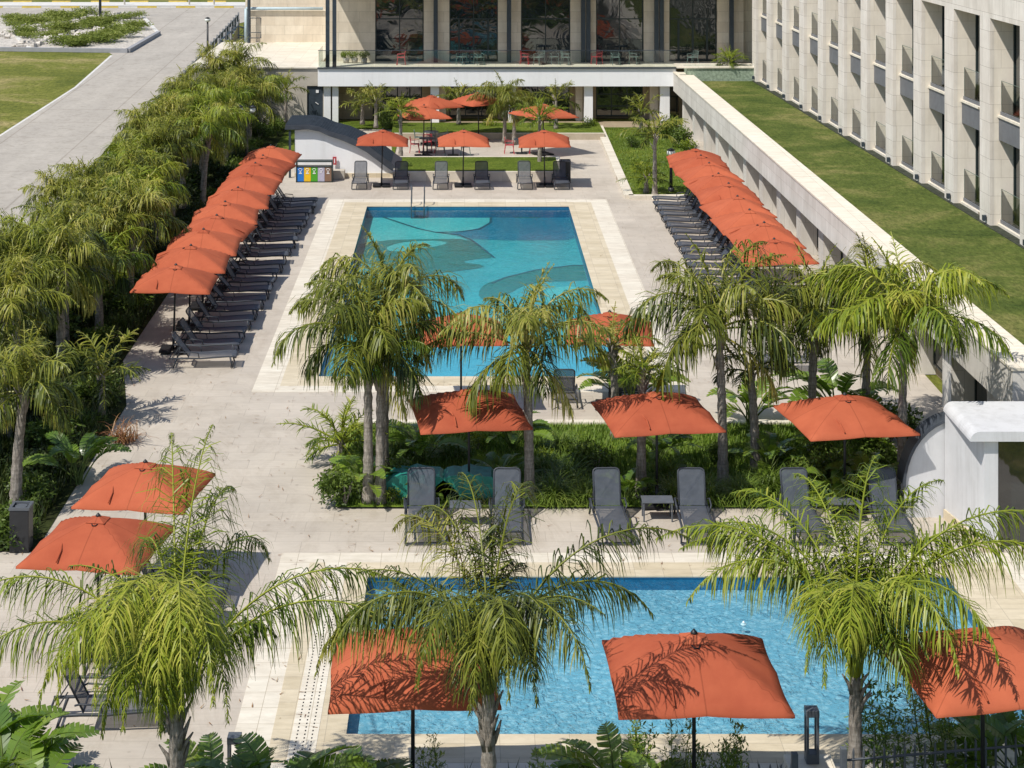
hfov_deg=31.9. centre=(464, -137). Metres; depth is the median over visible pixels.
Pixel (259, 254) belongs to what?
sun lounger
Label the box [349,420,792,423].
bed edging
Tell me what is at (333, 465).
shrub
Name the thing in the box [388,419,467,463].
banana like plant
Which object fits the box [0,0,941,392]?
ground
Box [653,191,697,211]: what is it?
sun lounger
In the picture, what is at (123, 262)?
palm tree
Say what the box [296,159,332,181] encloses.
recycling station
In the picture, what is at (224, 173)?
shrub
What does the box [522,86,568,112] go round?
window
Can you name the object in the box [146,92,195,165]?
palm tree
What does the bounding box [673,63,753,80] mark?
mosaic planter
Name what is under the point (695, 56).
armchair
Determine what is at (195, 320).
sun lounger
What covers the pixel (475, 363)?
pool shelf
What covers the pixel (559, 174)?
sun lounger
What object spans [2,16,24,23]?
weed clump
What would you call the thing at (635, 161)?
shrub
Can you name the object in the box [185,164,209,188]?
shrub
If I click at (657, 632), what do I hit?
pool water
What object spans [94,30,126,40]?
weed clump
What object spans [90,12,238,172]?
roadside fence
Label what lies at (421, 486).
sun lounger
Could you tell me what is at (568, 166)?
litter bin
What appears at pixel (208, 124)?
palm tree
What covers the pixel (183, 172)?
palm tree
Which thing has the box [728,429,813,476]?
banana like plant
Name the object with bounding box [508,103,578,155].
parasol
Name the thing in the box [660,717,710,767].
young shrub
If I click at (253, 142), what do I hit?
shrub
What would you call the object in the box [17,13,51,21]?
weed clump
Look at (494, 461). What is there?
banana like plant
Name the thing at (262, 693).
pool border
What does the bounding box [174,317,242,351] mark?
sun lounger
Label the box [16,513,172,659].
parasol
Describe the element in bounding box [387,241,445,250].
mosaic pale leaf
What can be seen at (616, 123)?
terrace floor
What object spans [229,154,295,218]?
parasol
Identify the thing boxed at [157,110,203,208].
palm tree
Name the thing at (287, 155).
parasol
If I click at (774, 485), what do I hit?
grass clump
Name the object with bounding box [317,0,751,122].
hotel building
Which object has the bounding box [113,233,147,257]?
shrub
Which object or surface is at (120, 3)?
pavement
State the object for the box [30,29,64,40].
weed clump
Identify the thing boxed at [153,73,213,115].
palm tree
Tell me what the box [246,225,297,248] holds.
sun lounger
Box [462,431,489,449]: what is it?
shrub
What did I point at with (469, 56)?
cafe table
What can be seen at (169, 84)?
palm tree
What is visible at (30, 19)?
weed clump
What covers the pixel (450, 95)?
palm tree
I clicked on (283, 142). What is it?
lawn
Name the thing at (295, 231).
sun lounger
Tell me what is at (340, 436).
palm tree
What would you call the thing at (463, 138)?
parasol
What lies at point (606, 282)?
pool coping
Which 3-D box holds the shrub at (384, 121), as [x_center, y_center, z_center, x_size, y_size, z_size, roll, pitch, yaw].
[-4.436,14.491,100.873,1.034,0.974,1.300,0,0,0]
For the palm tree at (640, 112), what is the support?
on the lawn at (677, 184)
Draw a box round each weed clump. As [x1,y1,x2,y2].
[0,13,24,19]
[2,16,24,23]
[2,19,35,27]
[7,26,39,34]
[9,14,51,23]
[9,24,40,32]
[13,30,39,37]
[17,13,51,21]
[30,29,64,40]
[38,21,80,30]
[39,11,73,18]
[39,19,67,26]
[41,16,74,21]
[42,8,84,13]
[43,27,72,34]
[43,33,77,44]
[45,23,80,30]
[55,20,93,30]
[58,34,98,47]
[61,10,89,19]
[68,39,87,46]
[71,5,97,14]
[71,16,110,24]
[75,15,111,25]
[77,19,103,28]
[79,31,112,41]
[83,30,119,43]
[86,12,128,22]
[86,16,115,26]
[90,27,112,32]
[91,10,109,15]
[94,22,128,29]
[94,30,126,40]
[98,25,144,35]
[112,18,153,28]
[114,10,147,18]
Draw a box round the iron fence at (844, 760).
[650,735,1023,767]
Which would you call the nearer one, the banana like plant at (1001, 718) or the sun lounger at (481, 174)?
the banana like plant at (1001, 718)
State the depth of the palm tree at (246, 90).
90.43 m
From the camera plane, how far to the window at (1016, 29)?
60.57 m
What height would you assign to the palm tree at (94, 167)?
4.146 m
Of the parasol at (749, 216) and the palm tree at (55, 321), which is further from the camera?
the parasol at (749, 216)
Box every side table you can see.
[450,500,480,526]
[641,495,673,521]
[827,497,860,520]
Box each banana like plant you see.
[0,680,67,763]
[0,702,100,767]
[18,737,97,767]
[22,431,131,485]
[144,732,283,767]
[185,731,372,767]
[231,746,276,767]
[282,744,412,767]
[329,455,395,497]
[345,754,412,767]
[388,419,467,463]
[405,483,458,499]
[471,451,523,468]
[486,411,554,449]
[530,721,696,767]
[557,757,622,767]
[576,362,654,395]
[580,351,690,394]
[611,434,702,461]
[620,466,658,500]
[621,750,685,767]
[706,371,793,424]
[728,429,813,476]
[773,358,896,404]
[786,426,896,459]
[806,459,867,496]
[825,450,898,500]
[916,717,1023,767]
[932,710,1023,767]
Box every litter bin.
[9,501,33,552]
[559,159,570,182]
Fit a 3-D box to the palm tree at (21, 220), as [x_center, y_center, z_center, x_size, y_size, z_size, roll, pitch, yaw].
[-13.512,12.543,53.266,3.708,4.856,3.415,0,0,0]
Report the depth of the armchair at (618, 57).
104.82 m
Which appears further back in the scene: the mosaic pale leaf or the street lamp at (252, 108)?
the street lamp at (252, 108)
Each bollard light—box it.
[227,732,241,766]
[804,705,819,763]
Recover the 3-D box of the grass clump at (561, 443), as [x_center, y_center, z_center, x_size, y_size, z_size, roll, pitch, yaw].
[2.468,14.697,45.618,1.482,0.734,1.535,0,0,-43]
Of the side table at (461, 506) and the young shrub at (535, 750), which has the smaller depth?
the young shrub at (535, 750)
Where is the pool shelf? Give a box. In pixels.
[321,346,608,375]
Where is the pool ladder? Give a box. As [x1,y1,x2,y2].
[411,185,424,217]
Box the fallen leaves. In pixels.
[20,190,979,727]
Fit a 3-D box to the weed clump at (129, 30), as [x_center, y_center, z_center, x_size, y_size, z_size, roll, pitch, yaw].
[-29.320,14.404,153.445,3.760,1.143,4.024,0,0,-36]
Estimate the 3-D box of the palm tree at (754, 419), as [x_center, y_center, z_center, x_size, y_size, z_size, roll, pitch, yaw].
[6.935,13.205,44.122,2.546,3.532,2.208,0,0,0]
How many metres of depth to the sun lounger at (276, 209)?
75.39 m
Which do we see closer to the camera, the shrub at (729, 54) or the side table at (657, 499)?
the side table at (657, 499)
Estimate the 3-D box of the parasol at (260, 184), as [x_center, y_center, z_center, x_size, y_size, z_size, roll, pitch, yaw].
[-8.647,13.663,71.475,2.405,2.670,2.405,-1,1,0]
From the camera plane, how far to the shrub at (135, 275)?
63.18 m
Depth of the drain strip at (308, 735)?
32.55 m
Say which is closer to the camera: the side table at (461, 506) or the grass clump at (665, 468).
the side table at (461, 506)
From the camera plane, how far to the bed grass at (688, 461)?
45.24 m
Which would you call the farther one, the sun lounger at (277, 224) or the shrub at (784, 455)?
the sun lounger at (277, 224)
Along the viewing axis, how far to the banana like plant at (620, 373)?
49.03 m
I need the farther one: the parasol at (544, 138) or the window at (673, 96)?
the window at (673, 96)
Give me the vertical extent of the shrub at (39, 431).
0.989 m
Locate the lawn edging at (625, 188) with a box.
[600,126,683,199]
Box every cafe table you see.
[419,137,434,152]
[424,130,438,145]
[448,147,457,155]
[463,51,476,63]
[514,138,526,153]
[540,51,553,63]
[619,51,631,63]
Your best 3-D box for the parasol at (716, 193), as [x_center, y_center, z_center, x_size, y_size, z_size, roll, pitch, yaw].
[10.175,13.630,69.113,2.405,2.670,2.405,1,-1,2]
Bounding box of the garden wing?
[673,72,1023,407]
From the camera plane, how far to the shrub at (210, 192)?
78.39 m
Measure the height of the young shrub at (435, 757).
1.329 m
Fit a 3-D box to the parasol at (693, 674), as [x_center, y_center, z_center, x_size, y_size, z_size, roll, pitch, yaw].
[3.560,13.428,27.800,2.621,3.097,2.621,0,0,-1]
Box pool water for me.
[348,579,992,733]
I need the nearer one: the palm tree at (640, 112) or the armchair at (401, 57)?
the palm tree at (640, 112)
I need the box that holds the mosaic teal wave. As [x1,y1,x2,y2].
[479,265,586,297]
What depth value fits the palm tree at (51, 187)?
60.92 m
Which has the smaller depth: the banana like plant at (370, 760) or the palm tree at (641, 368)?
the banana like plant at (370, 760)
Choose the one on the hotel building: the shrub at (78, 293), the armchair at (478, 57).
the armchair at (478, 57)
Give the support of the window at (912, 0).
in the hotel wing facade
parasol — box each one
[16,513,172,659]
[71,459,214,591]
[130,263,218,353]
[149,244,230,328]
[166,227,241,308]
[177,214,256,290]
[192,200,258,275]
[206,186,269,257]
[215,172,280,240]
[225,162,286,227]
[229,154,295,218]
[239,144,301,206]
[328,624,501,767]
[356,129,407,186]
[398,94,464,144]
[398,104,451,155]
[408,387,532,503]
[416,311,508,389]
[437,129,489,186]
[450,91,506,139]
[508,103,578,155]
[518,129,570,187]
[566,310,653,409]
[591,390,725,509]
[602,628,794,767]
[666,147,722,209]
[671,154,730,217]
[675,162,744,228]
[683,172,752,240]
[694,182,763,251]
[699,195,776,267]
[710,208,784,280]
[723,221,806,297]
[732,237,818,315]
[773,392,919,513]
[878,625,1023,767]
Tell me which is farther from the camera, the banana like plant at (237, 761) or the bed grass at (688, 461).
the bed grass at (688, 461)
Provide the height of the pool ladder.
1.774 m
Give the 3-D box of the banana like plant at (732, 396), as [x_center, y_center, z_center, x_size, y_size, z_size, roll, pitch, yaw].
[7.741,14.344,47.802,2.775,1.260,2.704,0,0,0]
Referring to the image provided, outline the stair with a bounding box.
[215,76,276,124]
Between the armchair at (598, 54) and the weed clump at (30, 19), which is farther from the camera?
the weed clump at (30, 19)
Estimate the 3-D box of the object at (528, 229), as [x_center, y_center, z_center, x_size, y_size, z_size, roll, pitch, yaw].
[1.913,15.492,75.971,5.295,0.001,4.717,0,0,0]
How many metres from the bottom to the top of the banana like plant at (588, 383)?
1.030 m
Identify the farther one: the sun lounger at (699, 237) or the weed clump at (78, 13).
the weed clump at (78, 13)
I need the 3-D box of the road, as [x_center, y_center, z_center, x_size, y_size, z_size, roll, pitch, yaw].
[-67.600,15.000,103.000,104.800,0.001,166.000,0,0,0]
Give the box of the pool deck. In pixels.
[0,129,1023,767]
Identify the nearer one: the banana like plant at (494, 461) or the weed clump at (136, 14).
the banana like plant at (494, 461)
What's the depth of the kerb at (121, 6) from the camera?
186.00 m
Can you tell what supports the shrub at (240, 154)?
on the planting ground at (52, 514)
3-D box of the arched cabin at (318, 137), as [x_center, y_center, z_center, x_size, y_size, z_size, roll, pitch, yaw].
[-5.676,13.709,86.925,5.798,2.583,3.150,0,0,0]
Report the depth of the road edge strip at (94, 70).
114.72 m
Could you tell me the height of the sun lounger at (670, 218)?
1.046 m
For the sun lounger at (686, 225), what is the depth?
72.52 m
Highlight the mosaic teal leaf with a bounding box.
[356,239,490,273]
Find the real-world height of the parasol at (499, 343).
2.670 m
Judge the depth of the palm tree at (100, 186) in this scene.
63.54 m
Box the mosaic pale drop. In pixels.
[544,286,576,304]
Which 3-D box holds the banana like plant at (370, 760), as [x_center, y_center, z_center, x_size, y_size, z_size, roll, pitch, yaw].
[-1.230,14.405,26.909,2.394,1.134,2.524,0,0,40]
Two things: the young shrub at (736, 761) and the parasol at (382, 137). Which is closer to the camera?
the young shrub at (736, 761)
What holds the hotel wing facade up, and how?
on the garden wing
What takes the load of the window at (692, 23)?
in the hotel building
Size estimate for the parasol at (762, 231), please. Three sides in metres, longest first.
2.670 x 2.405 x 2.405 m
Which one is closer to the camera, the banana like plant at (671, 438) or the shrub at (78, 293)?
the banana like plant at (671, 438)
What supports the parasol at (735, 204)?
on the pool deck
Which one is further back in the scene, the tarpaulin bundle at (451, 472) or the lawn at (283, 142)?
the lawn at (283, 142)
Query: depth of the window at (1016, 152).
60.57 m
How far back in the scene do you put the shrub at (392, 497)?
41.85 m
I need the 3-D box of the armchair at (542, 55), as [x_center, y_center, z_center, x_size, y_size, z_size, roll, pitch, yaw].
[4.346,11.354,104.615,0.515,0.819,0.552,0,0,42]
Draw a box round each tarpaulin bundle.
[386,463,459,500]
[436,464,493,500]
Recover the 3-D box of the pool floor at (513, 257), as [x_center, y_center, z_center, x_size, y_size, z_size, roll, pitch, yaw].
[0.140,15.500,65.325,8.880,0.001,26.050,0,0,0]
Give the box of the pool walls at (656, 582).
[346,577,977,733]
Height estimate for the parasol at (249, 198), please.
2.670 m
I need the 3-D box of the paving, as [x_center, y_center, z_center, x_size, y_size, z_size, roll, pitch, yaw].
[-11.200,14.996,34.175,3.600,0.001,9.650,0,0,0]
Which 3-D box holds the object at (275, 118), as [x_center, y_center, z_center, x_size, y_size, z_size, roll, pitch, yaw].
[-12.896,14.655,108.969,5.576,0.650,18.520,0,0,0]
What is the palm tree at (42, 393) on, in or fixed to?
on the planting ground at (52, 514)
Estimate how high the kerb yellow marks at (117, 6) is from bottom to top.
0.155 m
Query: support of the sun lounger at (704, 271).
on the pool deck
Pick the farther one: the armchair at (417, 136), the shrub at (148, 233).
the armchair at (417, 136)
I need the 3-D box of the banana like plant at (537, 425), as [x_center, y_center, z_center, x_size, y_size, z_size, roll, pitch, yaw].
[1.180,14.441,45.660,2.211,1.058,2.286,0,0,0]
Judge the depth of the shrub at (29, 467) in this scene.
43.43 m
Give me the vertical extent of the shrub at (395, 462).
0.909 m
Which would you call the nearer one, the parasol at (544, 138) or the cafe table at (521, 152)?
the parasol at (544, 138)
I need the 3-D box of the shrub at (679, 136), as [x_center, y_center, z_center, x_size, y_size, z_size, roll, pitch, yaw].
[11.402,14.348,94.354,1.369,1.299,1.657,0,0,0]
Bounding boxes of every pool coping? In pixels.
[269,562,1023,762]
[280,202,653,385]
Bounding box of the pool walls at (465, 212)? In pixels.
[319,207,600,375]
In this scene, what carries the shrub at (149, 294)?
on the planting ground at (52, 514)
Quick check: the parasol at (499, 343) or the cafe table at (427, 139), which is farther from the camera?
the cafe table at (427, 139)
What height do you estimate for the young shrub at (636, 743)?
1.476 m
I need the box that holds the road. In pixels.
[0,8,244,231]
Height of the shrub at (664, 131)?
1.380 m
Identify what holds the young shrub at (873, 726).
on the front bed
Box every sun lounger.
[51,659,167,731]
[77,633,125,679]
[114,575,212,624]
[126,561,230,608]
[169,331,237,368]
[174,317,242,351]
[181,307,247,342]
[190,296,254,331]
[197,293,260,319]
[207,284,266,309]
[213,274,271,299]
[217,262,275,287]
[226,256,279,281]
[230,249,285,272]
[234,240,288,263]
[240,234,293,255]
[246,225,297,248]
[250,219,299,236]
[257,209,303,233]
[259,208,309,227]
[264,195,311,219]
[269,190,316,213]
[273,186,317,207]
[351,161,368,189]
[393,161,409,189]
[404,467,439,544]
[433,161,448,189]
[473,161,489,189]
[489,467,524,544]
[516,161,532,189]
[548,369,577,407]
[551,161,569,189]
[588,467,632,544]
[618,369,637,395]
[652,188,694,205]
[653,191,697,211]
[657,197,699,216]
[659,202,705,222]
[662,209,709,227]
[666,213,713,233]
[670,218,719,239]
[672,225,723,247]
[673,467,715,544]
[676,231,728,253]
[681,235,727,259]
[683,242,734,261]
[686,252,740,270]
[692,258,750,276]
[697,267,749,284]
[708,272,756,290]
[712,274,760,299]
[757,347,823,369]
[775,467,827,544]
[863,467,914,544]
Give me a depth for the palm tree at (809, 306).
44.57 m
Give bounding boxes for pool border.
[225,553,1023,767]
[252,199,687,391]
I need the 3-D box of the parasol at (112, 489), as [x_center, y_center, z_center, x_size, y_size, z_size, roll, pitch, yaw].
[-6.600,13.645,37.000,2.333,2.670,2.333,0,0,8]
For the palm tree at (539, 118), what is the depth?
87.41 m
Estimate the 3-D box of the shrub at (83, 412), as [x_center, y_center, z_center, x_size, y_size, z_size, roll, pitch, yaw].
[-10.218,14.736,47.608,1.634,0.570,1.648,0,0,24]
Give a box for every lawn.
[276,121,402,173]
[605,127,691,193]
[702,81,1023,344]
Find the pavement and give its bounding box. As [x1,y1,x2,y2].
[0,2,244,5]
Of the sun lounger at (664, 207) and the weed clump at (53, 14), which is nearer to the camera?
the sun lounger at (664, 207)
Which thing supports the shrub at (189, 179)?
on the planting ground at (52, 514)
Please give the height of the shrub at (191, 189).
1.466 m
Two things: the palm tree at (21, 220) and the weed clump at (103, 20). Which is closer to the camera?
the palm tree at (21, 220)
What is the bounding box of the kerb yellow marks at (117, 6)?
[0,6,233,7]
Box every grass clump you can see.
[373,430,430,463]
[420,433,483,463]
[517,442,571,481]
[521,462,589,512]
[534,450,593,491]
[538,422,582,452]
[559,471,593,512]
[636,448,688,485]
[636,469,681,513]
[673,465,749,514]
[711,465,772,511]
[739,459,783,505]
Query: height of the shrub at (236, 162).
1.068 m
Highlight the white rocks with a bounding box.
[0,11,127,46]
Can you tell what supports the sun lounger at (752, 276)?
on the pool deck
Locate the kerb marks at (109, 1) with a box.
[13,1,225,1]
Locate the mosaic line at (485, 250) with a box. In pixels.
[383,217,495,257]
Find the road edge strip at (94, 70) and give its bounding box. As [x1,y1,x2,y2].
[0,55,112,135]
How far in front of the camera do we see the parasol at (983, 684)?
27.29 m
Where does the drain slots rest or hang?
on the drain strip at (308, 735)
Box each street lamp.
[205,17,210,51]
[238,105,255,156]
[667,148,674,191]
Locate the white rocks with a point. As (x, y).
(6, 34)
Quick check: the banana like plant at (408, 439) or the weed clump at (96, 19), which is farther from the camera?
the weed clump at (96, 19)
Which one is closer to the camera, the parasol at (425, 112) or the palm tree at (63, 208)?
the palm tree at (63, 208)
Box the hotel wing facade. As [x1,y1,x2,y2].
[752,0,1023,248]
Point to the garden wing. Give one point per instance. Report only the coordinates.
(818, 216)
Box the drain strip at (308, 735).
[286,562,346,760]
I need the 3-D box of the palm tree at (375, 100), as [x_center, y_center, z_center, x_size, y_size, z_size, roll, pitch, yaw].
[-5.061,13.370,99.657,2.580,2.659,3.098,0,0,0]
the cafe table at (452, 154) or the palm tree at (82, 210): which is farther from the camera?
the cafe table at (452, 154)
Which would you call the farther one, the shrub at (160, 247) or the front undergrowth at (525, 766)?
the shrub at (160, 247)
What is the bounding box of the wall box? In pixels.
[333,157,344,179]
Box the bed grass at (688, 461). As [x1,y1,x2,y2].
[339,420,896,504]
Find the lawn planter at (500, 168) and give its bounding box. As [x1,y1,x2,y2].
[393,156,559,180]
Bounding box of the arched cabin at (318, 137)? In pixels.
[285,115,401,177]
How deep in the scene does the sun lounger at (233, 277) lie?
63.02 m
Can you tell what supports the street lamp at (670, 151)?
on the lawn at (677, 184)
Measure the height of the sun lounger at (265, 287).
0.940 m
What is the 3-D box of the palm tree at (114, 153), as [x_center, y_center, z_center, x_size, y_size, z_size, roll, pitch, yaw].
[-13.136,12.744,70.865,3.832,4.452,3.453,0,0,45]
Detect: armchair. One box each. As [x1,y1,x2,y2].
[396,51,405,64]
[409,137,419,152]
[414,130,422,142]
[424,134,431,150]
[456,51,467,64]
[473,51,484,64]
[504,137,514,153]
[520,51,529,64]
[533,51,544,64]
[548,51,558,64]
[560,51,570,64]
[591,51,602,64]
[610,51,619,64]
[629,52,639,64]
[687,50,698,62]
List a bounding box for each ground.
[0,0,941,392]
[0,123,285,551]
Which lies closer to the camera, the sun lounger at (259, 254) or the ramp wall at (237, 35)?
the sun lounger at (259, 254)
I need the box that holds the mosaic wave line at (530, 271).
[492,265,578,282]
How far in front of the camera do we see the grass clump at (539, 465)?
43.72 m
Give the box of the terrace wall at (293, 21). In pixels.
[244,0,325,42]
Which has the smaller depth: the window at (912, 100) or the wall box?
the window at (912, 100)
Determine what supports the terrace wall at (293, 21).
on the ground at (32, 82)
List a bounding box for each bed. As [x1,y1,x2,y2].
[392,123,604,139]
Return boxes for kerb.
[0,31,160,52]
[3,6,244,7]
[15,11,157,46]
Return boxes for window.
[373,86,421,115]
[375,0,423,60]
[449,0,497,60]
[449,86,497,115]
[521,0,569,60]
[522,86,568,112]
[596,0,642,60]
[596,86,642,115]
[669,0,716,60]
[670,86,677,115]
[912,0,912,73]
[912,100,912,163]
[933,339,941,372]
[942,6,944,86]
[942,114,944,182]
[974,378,986,400]
[975,14,979,100]
[975,129,979,202]
[1013,24,1019,116]
[1013,146,1019,226]
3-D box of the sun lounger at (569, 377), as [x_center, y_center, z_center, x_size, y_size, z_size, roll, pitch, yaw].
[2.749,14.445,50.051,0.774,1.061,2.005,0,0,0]
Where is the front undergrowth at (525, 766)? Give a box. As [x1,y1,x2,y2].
[19,758,1010,767]
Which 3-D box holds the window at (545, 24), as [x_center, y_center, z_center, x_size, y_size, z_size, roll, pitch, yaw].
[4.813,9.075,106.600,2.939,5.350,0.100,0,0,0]
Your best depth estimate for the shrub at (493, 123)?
100.19 m
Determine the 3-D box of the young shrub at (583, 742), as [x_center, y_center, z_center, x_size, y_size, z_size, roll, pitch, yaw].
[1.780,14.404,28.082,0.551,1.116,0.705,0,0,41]
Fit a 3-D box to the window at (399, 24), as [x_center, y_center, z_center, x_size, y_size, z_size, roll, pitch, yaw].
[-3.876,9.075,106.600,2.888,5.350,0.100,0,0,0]
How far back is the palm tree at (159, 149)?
72.80 m
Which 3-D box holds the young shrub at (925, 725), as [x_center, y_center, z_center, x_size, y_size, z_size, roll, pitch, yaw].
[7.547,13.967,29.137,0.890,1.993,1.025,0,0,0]
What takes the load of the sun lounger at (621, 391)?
on the pool deck
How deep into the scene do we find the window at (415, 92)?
105.19 m
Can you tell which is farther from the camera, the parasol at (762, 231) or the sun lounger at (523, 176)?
the sun lounger at (523, 176)
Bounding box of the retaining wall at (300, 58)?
[188,42,325,119]
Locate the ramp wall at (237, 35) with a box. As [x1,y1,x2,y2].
[218,19,243,44]
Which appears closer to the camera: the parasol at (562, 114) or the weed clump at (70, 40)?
the parasol at (562, 114)
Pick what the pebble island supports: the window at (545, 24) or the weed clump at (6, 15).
the weed clump at (6, 15)
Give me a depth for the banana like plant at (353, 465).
42.48 m
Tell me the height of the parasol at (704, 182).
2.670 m
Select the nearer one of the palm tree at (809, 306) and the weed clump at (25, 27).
the palm tree at (809, 306)
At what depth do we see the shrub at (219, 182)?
80.07 m
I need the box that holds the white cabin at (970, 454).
[897,401,1023,552]
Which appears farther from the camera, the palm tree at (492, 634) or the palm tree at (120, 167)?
the palm tree at (120, 167)
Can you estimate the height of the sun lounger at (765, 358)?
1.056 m
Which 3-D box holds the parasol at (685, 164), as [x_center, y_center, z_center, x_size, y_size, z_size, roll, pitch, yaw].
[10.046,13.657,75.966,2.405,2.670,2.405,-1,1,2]
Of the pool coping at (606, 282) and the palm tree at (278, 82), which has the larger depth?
the palm tree at (278, 82)
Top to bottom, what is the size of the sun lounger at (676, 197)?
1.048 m
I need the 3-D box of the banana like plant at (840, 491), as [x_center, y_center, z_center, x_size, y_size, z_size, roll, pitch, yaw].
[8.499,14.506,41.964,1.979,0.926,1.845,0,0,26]
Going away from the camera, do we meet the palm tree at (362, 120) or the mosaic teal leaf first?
the mosaic teal leaf
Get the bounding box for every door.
[307,86,322,116]
[998,442,1023,545]
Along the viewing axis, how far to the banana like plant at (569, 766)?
27.83 m
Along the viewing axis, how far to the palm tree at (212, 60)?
101.43 m
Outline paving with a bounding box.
[0,552,30,603]
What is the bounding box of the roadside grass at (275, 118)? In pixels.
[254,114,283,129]
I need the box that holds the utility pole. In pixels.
[99,0,101,15]
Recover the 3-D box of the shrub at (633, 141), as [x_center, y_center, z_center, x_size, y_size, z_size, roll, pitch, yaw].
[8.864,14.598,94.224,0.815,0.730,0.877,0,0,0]
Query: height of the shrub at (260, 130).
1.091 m
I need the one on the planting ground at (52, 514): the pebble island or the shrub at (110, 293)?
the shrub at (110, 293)
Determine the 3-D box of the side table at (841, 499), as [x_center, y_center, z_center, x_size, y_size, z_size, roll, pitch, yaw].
[8.652,14.762,40.866,0.720,0.455,0.440,0,0,0]
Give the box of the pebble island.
[0,14,154,47]
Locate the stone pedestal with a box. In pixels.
[784,754,835,767]
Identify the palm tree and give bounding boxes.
[0,205,72,342]
[0,206,115,376]
[0,211,112,308]
[0,219,35,287]
[0,238,68,351]
[0,248,79,440]
[0,320,84,505]
[0,424,403,767]
[12,185,110,349]
[18,165,103,224]
[43,156,111,210]
[49,157,123,217]
[51,225,156,329]
[55,325,150,417]
[62,192,158,297]
[68,196,110,290]
[70,174,137,237]
[89,170,191,293]
[91,132,175,186]
[93,136,181,232]
[97,155,190,273]
[104,125,185,180]
[112,105,171,144]
[116,121,213,229]
[116,152,191,241]
[124,89,200,143]
[126,107,173,135]
[134,111,203,228]
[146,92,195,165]
[149,86,209,113]
[150,64,216,110]
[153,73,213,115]
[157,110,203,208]
[169,101,221,168]
[171,91,258,203]
[177,78,241,116]
[186,41,241,86]
[188,101,233,189]
[193,74,260,156]
[196,67,247,110]
[205,95,255,161]
[213,36,278,74]
[217,58,266,107]
[218,70,283,139]
[247,66,294,121]
[264,69,309,122]
[271,252,461,504]
[278,395,387,464]
[288,225,468,465]
[314,472,691,767]
[326,312,434,504]
[338,84,383,124]
[351,81,394,127]
[374,93,423,155]
[416,262,616,502]
[434,78,481,123]
[466,70,536,142]
[494,90,534,143]
[510,96,566,161]
[527,80,580,128]
[566,301,663,437]
[599,333,684,493]
[616,108,689,194]
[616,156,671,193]
[618,233,806,481]
[620,90,662,128]
[655,454,1023,767]
[704,331,802,472]
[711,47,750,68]
[744,242,896,453]
[798,232,973,396]
[799,232,1013,491]
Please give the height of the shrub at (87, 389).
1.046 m
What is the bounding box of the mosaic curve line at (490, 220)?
[450,217,491,231]
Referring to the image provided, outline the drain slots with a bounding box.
[293,565,341,756]
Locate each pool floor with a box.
[332,218,602,345]
[347,590,1023,733]
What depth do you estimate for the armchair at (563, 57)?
104.47 m
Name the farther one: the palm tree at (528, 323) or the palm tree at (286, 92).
the palm tree at (286, 92)
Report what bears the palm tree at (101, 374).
on the planting ground at (52, 514)
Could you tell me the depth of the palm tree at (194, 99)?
86.45 m
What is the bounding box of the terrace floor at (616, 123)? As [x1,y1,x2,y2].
[402,121,677,126]
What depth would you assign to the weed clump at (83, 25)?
158.58 m
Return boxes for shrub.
[0,370,64,412]
[0,448,68,478]
[0,499,42,550]
[4,470,57,511]
[9,310,84,346]
[9,329,40,362]
[24,292,94,340]
[24,409,85,452]
[46,280,92,311]
[58,365,127,407]
[60,344,116,376]
[66,405,108,429]
[69,267,117,303]
[77,321,121,347]
[93,310,141,329]
[96,413,162,444]
[102,255,145,284]
[104,292,155,315]
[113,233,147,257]
[118,289,161,300]
[144,224,154,238]
[145,236,169,261]
[173,212,193,231]
[174,169,198,193]
[174,175,201,204]
[182,199,206,215]
[185,155,230,176]
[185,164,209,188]
[195,186,216,201]
[207,176,227,190]
[210,163,238,181]
[214,155,242,173]
[229,146,254,161]
[242,136,262,149]
[252,121,274,138]
[266,116,284,136]
[312,463,363,506]
[327,451,361,475]
[340,51,351,62]
[346,51,360,62]
[359,49,369,62]
[378,114,394,128]
[382,486,401,501]
[385,452,413,472]
[415,731,447,767]
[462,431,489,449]
[482,118,501,125]
[527,746,552,767]
[534,446,558,460]
[563,741,590,767]
[565,436,618,473]
[581,116,597,126]
[620,720,659,767]
[626,135,640,146]
[629,158,643,168]
[657,115,683,137]
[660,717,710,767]
[669,125,693,147]
[674,137,697,150]
[696,736,735,767]
[705,441,737,462]
[717,718,750,767]
[772,441,797,462]
[783,454,827,492]
[802,440,834,467]
[814,443,865,488]
[842,678,906,767]
[852,437,896,466]
[871,704,917,767]
[877,396,923,441]
[896,481,921,512]
[898,674,953,767]
[928,716,963,767]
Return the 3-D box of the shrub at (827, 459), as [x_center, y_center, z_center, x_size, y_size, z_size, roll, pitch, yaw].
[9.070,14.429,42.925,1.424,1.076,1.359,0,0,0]

